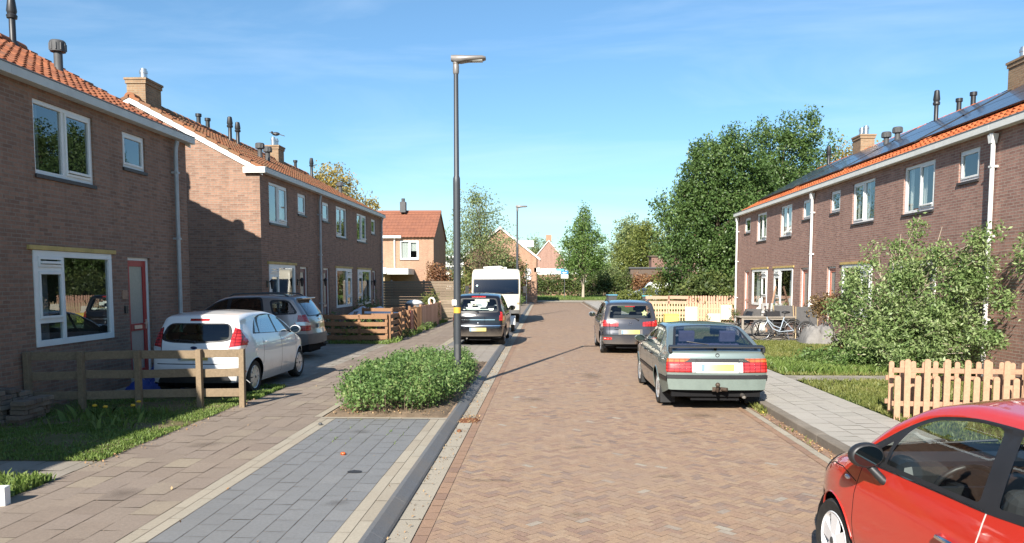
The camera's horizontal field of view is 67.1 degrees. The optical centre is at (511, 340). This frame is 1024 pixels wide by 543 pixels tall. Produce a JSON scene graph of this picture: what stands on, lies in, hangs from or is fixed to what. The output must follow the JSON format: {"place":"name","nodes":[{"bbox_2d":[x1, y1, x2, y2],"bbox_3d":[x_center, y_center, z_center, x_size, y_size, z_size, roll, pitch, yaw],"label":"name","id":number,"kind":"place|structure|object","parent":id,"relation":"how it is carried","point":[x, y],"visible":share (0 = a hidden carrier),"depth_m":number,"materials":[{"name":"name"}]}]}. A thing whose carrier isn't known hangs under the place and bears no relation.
{"place":"outdoors","nodes":[
{"label":"outdoors","id":0,"kind":"place"},
{"bbox_2d":[0,468,56,495],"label":"lawn grass","id":1,"kind":"structure","parent":0,"point":[19,482],"depth_m":7.55,"materials":[{"name":"green plant"}]},
{"bbox_2d":[0,0,194,406],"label":"terraced house","id":2,"kind":"structure","parent":0,"point":[95,188],"depth_m":13.99,"materials":[{"name":"brick"}]},
{"bbox_2d":[32,98,96,188],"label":"window","id":3,"kind":"structure","parent":2,"relation":"in","point":[62,137],"depth_m":13.92,"materials":[{"name":"white paint"}]},
{"bbox_2d":[27,244,115,347],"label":"window","id":4,"kind":"structure","parent":2,"relation":"in","point":[73,289],"depth_m":14.26,"materials":[{"name":"white paint"}]},
{"bbox_2d":[122,132,147,175],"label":"window","id":5,"kind":"structure","parent":2,"relation":"in","point":[132,146],"depth_m":15.33,"materials":[{"name":"white paint"}]},
{"bbox_2d":[128,260,148,369],"bbox_3d":[-7.404,-0.443,15.271,0.095,2.250,0.720,0,4,3],"label":"door","id":6,"kind":"structure","parent":2,"relation":"in","point":[136,269],"depth_m":15.33,"materials":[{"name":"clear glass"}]},
{"bbox_2d":[0,397,251,464],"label":"lawn","id":7,"kind":"structure","parent":0,"point":[58,438],"depth_m":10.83,"materials":[{"name":"plant"}]},
{"bbox_2d":[0,387,53,424],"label":"brick pile","id":8,"kind":"object","parent":7,"relation":"on","point":[19,406],"visible":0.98,"depth_m":10.94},
{"bbox_2d":[34,402,169,428],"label":"tall grass","id":9,"kind":"structure","parent":7,"relation":"on","point":[62,418],"depth_m":11.10,"materials":[{"name":"green plant"}]},
{"bbox_2d":[22,348,245,409],"bbox_3d":[-5.864,0.660,12.094,3.252,1.019,0.126,-1,4,-9],"label":"plank fence","id":10,"kind":"object","parent":7,"relation":"on","point":[81,374],"visible":0.82,"depth_m":12.10,"materials":[{"name":"brown wood"}]},
{"bbox_2d":[0,343,387,479],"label":"driveway","id":11,"kind":"structure","parent":0,"point":[335,352],"depth_m":16.49,"materials":[{"name":"grey concrete"}]},
{"bbox_2d":[125,378,184,389],"bbox_3d":[-6.541,0.787,14.104,0.900,0.297,0.600,0,4,3],"label":"blue bag","id":12,"kind":"object","parent":11,"relation":"on","point":[148,383],"visible":0.36,"depth_m":13.87,"materials":[{"name":"blue plastic"}]},
{"bbox_2d":[153,309,303,391],"bbox_3d":[-5.373,0.116,15.135,2.087,1.475,3.950,0,4,3],"label":"parked car","id":13,"kind":"object","parent":11,"relation":"on","point":[271,344],"visible":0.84,"depth_m":13.79,"materials":[{"name":"white paint"}]},
{"bbox_2d":[222,383,287,401],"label":"drive weeds","id":14,"kind":"object","parent":11,"relation":"on","point":[256,394],"visible":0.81,"depth_m":13.70,"materials":[{"name":"green plant"}]},
{"bbox_2d":[203,292,327,352],"bbox_3d":[-7.194,-0.417,20.515,4.365,1.710,2.217,0,4,3],"label":"parked car","id":15,"kind":"object","parent":11,"relation":"on","point":[304,313],"visible":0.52,"depth_m":19.73,"materials":[{"name":"silver metal"}]},
{"bbox_2d":[327,339,391,343],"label":"drive weeds","id":16,"kind":"object","parent":11,"relation":"on","point":[359,342],"visible":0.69,"depth_m":24.78,"materials":[{"name":"green plant"}]},
{"bbox_2d":[0,302,529,542],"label":"pavement","id":17,"kind":"structure","parent":0,"point":[63,501],"depth_m":7.86,"materials":[{"name":"grey concrete"}]},
{"bbox_2d":[453,292,514,343],"bbox_3d":[-0.966,-0.895,25.836,2.094,1.842,4.079,0,4,3],"label":"parked car","id":18,"kind":"object","parent":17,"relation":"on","point":[491,320],"visible":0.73,"depth_m":23.98,"materials":[{"name":"black paint"}]},
{"bbox_2d":[465,266,526,321],"bbox_3d":[-0.757,-2.403,39.578,2.957,2.730,5.652,0,4,0],"label":"motorhome","id":19,"kind":"object","parent":17,"relation":"on","point":[504,281],"visible":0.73,"depth_m":37.14,"materials":[{"name":"paint"}]},
{"bbox_2d":[216,116,358,334],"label":"terraced house","id":20,"kind":"structure","parent":0,"point":[338,247],"depth_m":29.32,"materials":[{"name":"brick"}]},
{"bbox_2d":[336,206,347,239],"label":"window","id":21,"kind":"structure","parent":20,"relation":"in","point":[340,212],"depth_m":30.94,"materials":[{"name":"glass"}]},
{"bbox_2d":[335,266,352,307],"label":"window","id":22,"kind":"structure","parent":20,"relation":"in","point":[343,275],"depth_m":31.31,"materials":[{"name":"white paint"}]},
{"bbox_2d":[265,137,385,326],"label":"terraced house","id":23,"kind":"structure","parent":0,"point":[368,229],"depth_m":34.97,"materials":[{"name":"brick"}]},
{"bbox_2d":[357,214,367,243],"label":"window","id":24,"kind":"structure","parent":23,"relation":"in","point":[361,220],"depth_m":34.26,"materials":[{"name":"glass"}]},
{"bbox_2d":[357,267,371,304],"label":"window","id":25,"kind":"structure","parent":23,"relation":"in","point":[362,274],"depth_m":34.91,"materials":[{"name":"white paint"}]},
{"bbox_2d":[328,318,449,341],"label":"garden soil","id":26,"kind":"structure","parent":0,"point":[378,327],"depth_m":29.68,"materials":[{"name":"brown soil"}]},
{"bbox_2d":[120,68,323,313],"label":"terraced house","id":27,"kind":"structure","parent":26,"relation":"on","point":[252,222],"depth_m":21.80,"materials":[{"name":"brick"}]},
{"bbox_2d":[269,182,288,227],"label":"window","id":28,"kind":"structure","parent":27,"relation":"in","point":[277,194],"depth_m":23.78,"materials":[{"name":"white paint"}]},
{"bbox_2d":[267,261,296,294],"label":"window","id":29,"kind":"structure","parent":27,"relation":"in","point":[283,275],"depth_m":24.53,"materials":[{"name":"glass"}]},
{"bbox_2d":[323,314,387,340],"bbox_3d":[-5.445,-0.358,25.324,2.792,1.009,0.130,0,4,4],"label":"plank fence","id":30,"kind":"object","parent":26,"relation":"on","point":[333,331],"visible":0.67,"depth_m":25.24,"materials":[{"name":"brown wood"}]},
{"bbox_2d":[362,306,404,333],"bbox_3d":[-4.739,-0.661,28.407,1.203,1.139,1.539,1,4,9],"label":"plank fence","id":31,"kind":"object","parent":26,"relation":"on","point":[392,309],"visible":0.54,"depth_m":27.71,"materials":[{"name":"brown wood"}]},
{"bbox_2d":[388,308,416,339],"bbox_3d":[-3.920,-0.560,27.939,0.129,1.009,5.290,0,4,3],"label":"plank fence","id":32,"kind":"object","parent":26,"relation":"on","point":[400,320],"visible":0.69,"depth_m":27.20,"materials":[{"name":"brown wood"}]},
{"bbox_2d":[386,319,447,342],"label":"plants","id":33,"kind":"object","parent":26,"relation":"on","point":[396,339],"visible":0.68,"depth_m":28.93,"materials":[{"name":"green plant"}]},
{"bbox_2d":[422,301,440,326],"bbox_3d":[-3.634,-1.153,34.758,0.116,1.080,5.790,0,4,3],"label":"board fence","id":34,"kind":"object","parent":26,"relation":"on","point":[430,311],"visible":0.66,"depth_m":34.43,"materials":[{"name":"brown wood"}]},
{"bbox_2d":[326,360,485,417],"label":"bed soil","id":35,"kind":"structure","parent":0,"point":[444,405],"depth_m":11.85,"materials":[{"name":"brown soil"}]},
{"bbox_2d":[331,344,480,413],"bbox_3d":[-1.856,0.462,15.059,2.458,0.814,7.514,0,4,3],"label":"ground shrub","id":36,"kind":"object","parent":35,"relation":"on","point":[422,376],"visible":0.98,"depth_m":12.49,"materials":[{"name":"green plant"}]},
{"bbox_2d":[451,55,485,368],"bbox_3d":[-0.818,-2.180,14.676,0.655,6.324,0.240,0,4,3],"label":"street lamp","id":37,"kind":"object","parent":35,"relation":"on","point":[456,60],"visible":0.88,"depth_m":14.61,"materials":[{"name":"grey metal"}]},
{"bbox_2d":[384,304,452,319],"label":"turf","id":38,"kind":"structure","parent":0,"point":[441,317],"depth_m":44.12,"materials":[{"name":"green plant"}]},
{"bbox_2d":[313,160,380,210],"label":"maple tree","id":39,"kind":"object","parent":38,"relation":"on","point":[334,173],"visible":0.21,"depth_m":61.61,"materials":[{"name":"green plant"}]},
{"bbox_2d":[377,198,446,304],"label":"detached house","id":40,"kind":"structure","parent":38,"relation":"on","point":[414,242],"depth_m":53.21,"materials":[{"name":"orange brick"}]},
{"bbox_2d":[400,240,418,259],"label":"window","id":41,"kind":"structure","parent":40,"relation":"in","point":[409,249],"depth_m":53.19,"materials":[{"name":"white paint"}]},
{"bbox_2d":[383,280,453,317],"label":"board fence","id":42,"kind":"object","parent":38,"relation":"on","point":[391,297],"visible":0.34,"depth_m":42.18,"materials":[{"name":"wood"}]},
{"bbox_2d":[424,261,451,291],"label":"garden bush","id":43,"kind":"object","parent":38,"relation":"on","point":[433,272],"visible":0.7,"depth_m":47.42,"materials":[{"name":"brown plant"}]},
{"bbox_2d":[446,267,471,293],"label":"garden bush","id":44,"kind":"object","parent":38,"relation":"on","point":[465,282],"visible":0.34,"depth_m":48.34,"materials":[{"name":"green plant"}]},
{"bbox_2d":[445,183,522,289],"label":"birch tree","id":45,"kind":"object","parent":38,"relation":"on","point":[478,243],"visible":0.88,"depth_m":61.45,"materials":[{"name":"green plant"}]},
{"bbox_2d":[462,226,540,302],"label":"detached house","id":46,"kind":"structure","parent":38,"relation":"on","point":[529,255],"depth_m":72.67,"materials":[{"name":"beige brick"}]},
{"bbox_2d":[0,289,867,483],"bbox_3d":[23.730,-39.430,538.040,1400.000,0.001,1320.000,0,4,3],"label":"ground","id":47,"kind":"structure","parent":0,"point":[462,292],"depth_m":59.08,"materials":[{"name":"green plant"}]},
{"bbox_2d":[465,251,529,293],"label":"garden bush","id":48,"kind":"object","parent":47,"relation":"on","point":[523,269],"visible":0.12,"depth_m":67.21,"materials":[{"name":"green plant"}]},
{"bbox_2d":[536,235,562,268],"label":"detached house","id":49,"kind":"structure","parent":47,"relation":"on","point":[547,254],"depth_m":139.10,"materials":[{"name":"orange brick"}]},
{"bbox_2d":[606,211,653,263],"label":"willow tree","id":50,"kind":"object","parent":47,"relation":"on","point":[625,228],"visible":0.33,"depth_m":127.69,"materials":[{"name":"green plant"}]},
{"bbox_2d":[609,218,679,275],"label":"willow tree","id":51,"kind":"object","parent":47,"relation":"on","point":[632,257],"visible":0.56,"depth_m":115.16,"materials":[{"name":"green plant"}]},
{"bbox_2d":[627,255,678,289],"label":"shed","id":52,"kind":"structure","parent":47,"relation":"on","point":[649,269],"depth_m":103.47,"materials":[{"name":"brown brick"}]},
{"bbox_2d":[0,0,1023,274],"label":"sky","id":53,"kind":"structure","parent":0,"point":[601,102],"materials":[{"name":"blue"}]},
{"bbox_2d":[537,295,666,299],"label":"verge grass","id":54,"kind":"structure","parent":0,"point":[574,297],"depth_m":86.66,"materials":[{"name":"green plant"}]},
{"bbox_2d":[385,303,836,542],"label":"road","id":55,"kind":"structure","parent":0,"point":[546,529],"depth_m":8.88,"materials":[{"name":"brick"}]},
{"bbox_2d":[358,302,531,542],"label":"kerb","id":56,"kind":"structure","parent":55,"relation":"on","point":[383,524],"depth_m":8.38,"materials":[{"name":"grey concrete"}]},
{"bbox_2d":[84,335,833,541],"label":"fallen leaves","id":57,"kind":"object","parent":55,"relation":"on","point":[467,419],"visible":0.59,"depth_m":11.31,"materials":[{"name":"brown plant"}]},
{"bbox_2d":[589,299,657,352],"bbox_3d":[3.445,-0.507,23.742,2.084,1.551,4.083,0,4,3],"label":"parked car","id":58,"kind":"object","parent":55,"relation":"on","point":[615,327],"visible":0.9,"depth_m":22.04,"materials":[{"name":"grey paint"}]},
{"bbox_2d":[635,321,767,403],"bbox_3d":[3.364,0.304,14.411,2.017,1.372,4.623,0,4,3],"label":"parked car","id":59,"kind":"object","parent":55,"relation":"on","point":[724,365],"visible":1,"depth_m":12.38,"materials":[{"name":"green paint"}]},
{"bbox_2d":[583,301,850,454],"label":"kerb","id":60,"kind":"structure","parent":55,"relation":"on","point":[826,441],"depth_m":10.49,"materials":[{"name":"grey concrete"}]},
{"bbox_2d":[816,398,1023,542],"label":"parked car","id":61,"kind":"object","parent":55,"relation":"on","point":[879,489],"visible":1,"depth_m":4.57,"materials":[{"name":"red paint"}]},
{"bbox_2d":[618,304,733,322],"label":"turf","id":62,"kind":"structure","parent":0,"point":[626,309],"depth_m":52.81,"materials":[{"name":"green plant"}]},
{"bbox_2d":[613,285,656,300],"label":"laurel shrub","id":63,"kind":"object","parent":62,"relation":"on","point":[631,295],"visible":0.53,"depth_m":70.39,"materials":[{"name":"green plant"}]},
{"bbox_2d":[646,267,687,310],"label":"laurel shrub","id":64,"kind":"object","parent":62,"relation":"on","point":[661,282],"visible":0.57,"depth_m":44.85,"materials":[{"name":"green plant"}]},
{"bbox_2d":[645,296,688,314],"bbox_3d":[7.845,-1.606,39.069,2.160,1.300,0.132,0,4,3],"label":"plank fence","id":65,"kind":"object","parent":62,"relation":"on","point":[668,298],"visible":0.47,"depth_m":38.98,"materials":[{"name":"beige wood"}]},
{"bbox_2d":[652,302,731,321],"bbox_3d":[8.759,-1.374,37.574,3.900,0.948,0.053,0,4,3],"label":"picket fence","id":66,"kind":"object","parent":62,"relation":"on","point":[682,308],"visible":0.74,"depth_m":37.56,"materials":[{"name":"brown wood"}]},
{"bbox_2d":[665,266,734,320],"bbox_3d":[10.121,-2.318,39.763,4.390,2.993,2.681,0,4,3],"label":"laurel shrub","id":67,"kind":"object","parent":62,"relation":"on","point":[710,286],"visible":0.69,"depth_m":39.34,"materials":[{"name":"green plant"}]},
{"bbox_2d":[689,296,734,319],"bbox_3d":[10.120,-1.629,38.900,2.400,1.252,0.053,0,4,3],"label":"picket fence","id":68,"kind":"object","parent":62,"relation":"on","point":[720,301],"visible":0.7,"depth_m":38.86,"materials":[{"name":"beige wood"}]},
{"bbox_2d":[645,120,781,294],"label":"broadleaf tree","id":69,"kind":"object","parent":62,"relation":"on","point":[695,206],"visible":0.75,"depth_m":41.22,"materials":[{"name":"green plant"}]},
{"bbox_2d":[720,104,844,228],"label":"broadleaf tree","id":70,"kind":"object","parent":62,"relation":"on","point":[786,139],"visible":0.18,"depth_m":43.41,"materials":[{"name":"green plant"}]},
{"bbox_2d":[811,134,882,171],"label":"maple tree","id":71,"kind":"object","parent":62,"relation":"on","point":[844,153],"visible":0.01,"depth_m":53.90,"materials":[{"name":"green plant"}]},
{"bbox_2d":[657,322,779,340],"bbox_3d":[8.432,-0.388,31.323,4.100,0.064,12.000,0,4,3],"label":"garden","id":72,"kind":"object","parent":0,"point":[701,332],"visible":0.17,"depth_m":30.50,"materials":[{"name":"green plant"}]},
{"bbox_2d":[733,146,853,327],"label":"terraced house","id":73,"kind":"structure","parent":72,"relation":"on","point":[752,254],"depth_m":34.23,"materials":[{"name":"brick"}]},
{"bbox_2d":[751,267,767,305],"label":"window","id":74,"kind":"structure","parent":73,"relation":"in","point":[760,291],"depth_m":33.66,"materials":[{"name":"white paint"}]},
{"bbox_2d":[756,212,766,242],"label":"window","id":75,"kind":"structure","parent":73,"relation":"in","point":[762,218],"depth_m":32.76,"materials":[{"name":"white paint"}]},
{"bbox_2d":[765,123,926,335],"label":"terraced house","id":76,"kind":"structure","parent":72,"relation":"on","point":[792,225],"depth_m":28.57,"materials":[{"name":"brick"}]},
{"bbox_2d":[772,265,793,305],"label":"window","id":77,"kind":"structure","parent":76,"relation":"in","point":[784,275],"depth_m":30.78,"materials":[{"name":"glass"}]},
{"bbox_2d":[779,204,791,238],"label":"window","id":78,"kind":"structure","parent":76,"relation":"in","point":[786,223],"depth_m":29.49,"materials":[{"name":"glass"}]},
{"bbox_2d":[584,301,946,446],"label":"pavement","id":79,"kind":"structure","parent":0,"point":[848,409],"depth_m":11.61,"materials":[{"name":"grey concrete"}]},
{"bbox_2d":[707,322,884,379],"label":"garden path","id":80,"kind":"structure","parent":0,"point":[794,377],"depth_m":16.19,"materials":[{"name":"grey concrete"}]},
{"bbox_2d":[734,316,800,337],"bbox_3d":[8.938,-0.463,26.877,2.200,0.740,0.792,0,4,3],"label":"garden table","id":81,"kind":"object","parent":80,"relation":"on","point":[743,318],"visible":0.5,"depth_m":26.55,"materials":[{"name":"brown wood"}]},
{"bbox_2d":[764,311,787,338],"bbox_3d":[9.061,-0.521,26.471,0.610,0.941,0.633,-1,4,-7],"label":"garden chair","id":82,"kind":"object","parent":80,"relation":"on","point":[773,313],"visible":0.62,"depth_m":26.67,"materials":[{"name":"black plastic"}]},
{"bbox_2d":[750,309,803,340],"bbox_3d":[8.744,-0.500,25.427,1.817,1.046,0.604,0,4,-1],"label":"bicycle","id":83,"kind":"object","parent":80,"relation":"on","point":[780,330],"visible":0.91,"depth_m":25.42,"materials":[{"name":"metal"}]},
{"bbox_2d":[773,305,796,337],"bbox_3d":[9.608,-0.670,27.158,0.710,1.131,0.695,3,5,32],"label":"garden chair","id":84,"kind":"object","parent":80,"relation":"on","point":[781,308],"visible":0.38,"depth_m":26.90,"materials":[{"name":"grey wood"}]},
{"bbox_2d":[795,307,818,338],"bbox_3d":[9.830,-0.561,25.744,0.730,1.131,0.695,2,5,22],"label":"garden chair","id":85,"kind":"object","parent":80,"relation":"on","point":[800,314],"visible":0.49,"depth_m":25.52,"materials":[{"name":"grey wood"}]},
{"bbox_2d":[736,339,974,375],"bbox_3d":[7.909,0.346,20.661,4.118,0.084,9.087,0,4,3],"label":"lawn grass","id":86,"kind":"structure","parent":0,"point":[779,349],"depth_m":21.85,"materials":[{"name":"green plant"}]},
{"bbox_2d":[765,344,975,377],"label":"lawn","id":87,"kind":"structure","parent":0,"point":[842,374],"depth_m":16.31,"materials":[{"name":"green plant"}]},
{"bbox_2d":[797,324,840,343],"bbox_3d":[9.564,-0.188,24.060,1.100,0.626,0.960,0,4,3],"label":"covered heap","id":88,"kind":"object","parent":87,"relation":"on","point":[811,334],"visible":0.82,"depth_m":23.71,"materials":[{"name":"fabric"}]},
{"bbox_2d":[804,289,860,354],"bbox_3d":[7.940,-0.341,18.965,1.433,1.821,1.217,0,4,3],"label":"rose bush","id":89,"kind":"object","parent":87,"relation":"on","point":[819,306],"visible":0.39,"depth_m":18.90,"materials":[{"name":"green plant"}]},
{"bbox_2d":[790,339,972,374],"bbox_3d":[8.144,0.449,17.277,3.829,0.834,2.241,3,5,35],"label":"ground plant","id":90,"kind":"object","parent":87,"relation":"on","point":[810,353],"visible":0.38,"depth_m":17.24,"materials":[{"name":"green plant"}]},
{"bbox_2d":[810,89,1011,342],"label":"terraced house","id":91,"kind":"structure","parent":87,"relation":"on","point":[848,210],"depth_m":23.40,"materials":[{"name":"brick"}]},
{"bbox_2d":[829,190,840,214],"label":"window","id":92,"kind":"structure","parent":91,"relation":"in","point":[836,194],"depth_m":24.62,"materials":[{"name":"white paint"}]},
{"bbox_2d":[840,261,871,316],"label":"window","id":93,"kind":"structure","parent":91,"relation":"in","point":[844,264],"depth_m":22.60,"materials":[{"name":"white paint"}]},
{"bbox_2d":[850,178,874,225],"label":"window","id":94,"kind":"structure","parent":91,"relation":"in","point":[864,192],"depth_m":22.75,"materials":[{"name":"white paint"}]},
{"bbox_2d":[819,210,1023,375],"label":"garden shrub","id":95,"kind":"object","parent":87,"relation":"on","point":[897,335],"visible":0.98,"depth_m":16.05,"materials":[{"name":"green plant"}]},
{"bbox_2d":[877,46,1023,376],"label":"terraced house","id":96,"kind":"structure","parent":87,"relation":"on","point":[944,177],"depth_m":17.78,"materials":[{"name":"brick"}]},
{"bbox_2d":[901,159,935,216],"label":"window","id":97,"kind":"structure","parent":96,"relation":"in","point":[920,178],"depth_m":19.55,"materials":[{"name":"white paint"}]},
{"bbox_2d":[956,147,979,185],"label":"window","id":98,"kind":"structure","parent":96,"relation":"in","point":[970,159],"depth_m":16.97,"materials":[{"name":"white paint"}]},
{"bbox_2d":[798,377,1023,443],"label":"front lawn","id":99,"kind":"structure","parent":0,"point":[939,435],"depth_m":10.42,"materials":[{"name":"green plant"}]},
{"bbox_2d":[884,360,1023,415],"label":"picket fence","id":100,"kind":"object","parent":99,"relation":"on","point":[890,377],"visible":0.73,"depth_m":11.31,"materials":[{"name":"beige wood"}]},
{"bbox_2d":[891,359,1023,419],"bbox_3d":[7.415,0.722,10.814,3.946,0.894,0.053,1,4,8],"label":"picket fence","id":101,"kind":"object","parent":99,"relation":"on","point":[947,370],"visible":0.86,"depth_m":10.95,"materials":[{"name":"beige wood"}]},
{"bbox_2d":[988,108,1023,376],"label":"terraced house","id":102,"kind":"structure","parent":99,"relation":"on","point":[1009,202],"depth_m":15.14,"materials":[{"name":"brick"}]},
{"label":"far verge","id":103,"kind":"structure","parent":0,"visible":0},
{"bbox_2d":[537,271,586,295],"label":"hedge","id":104,"kind":"object","parent":103,"relation":"on","point":[544,288],"visible":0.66,"depth_m":99.79,"materials":[{"name":"green plant"}]},
{"bbox_2d":[551,200,611,297],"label":"lime tree","id":105,"kind":"object","parent":103,"relation":"on","point":[579,263],"visible":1,"depth_m":87.62,"materials":[{"name":"green plant"}]},
{"bbox_2d":[584,268,634,295],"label":"hedge","id":106,"kind":"object","parent":103,"relation":"on","point":[595,286],"visible":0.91,"depth_m":99.49,"materials":[{"name":"green plant"}]},
{"bbox_2d":[627,270,660,290],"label":"hedge","id":107,"kind":"object","parent":103,"relation":"on","point":[639,283],"visible":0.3,"depth_m":99.25,"materials":[{"name":"brown plant"}]},
{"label":"near left lawn","id":108,"kind":"structure","parent":0,"visible":0},
{"bbox_2d":[0,485,10,505],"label":"white block","id":109,"kind":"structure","parent":108,"relation":"on","point":[5,498],"depth_m":6.93,"materials":[{"name":"paint"}]},
{"bbox_2d":[0,58,13,387],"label":"terraced house","id":110,"kind":"structure","parent":108,"relation":"on","point":[6,369],"depth_m":11.39,"materials":[{"name":"brick"}]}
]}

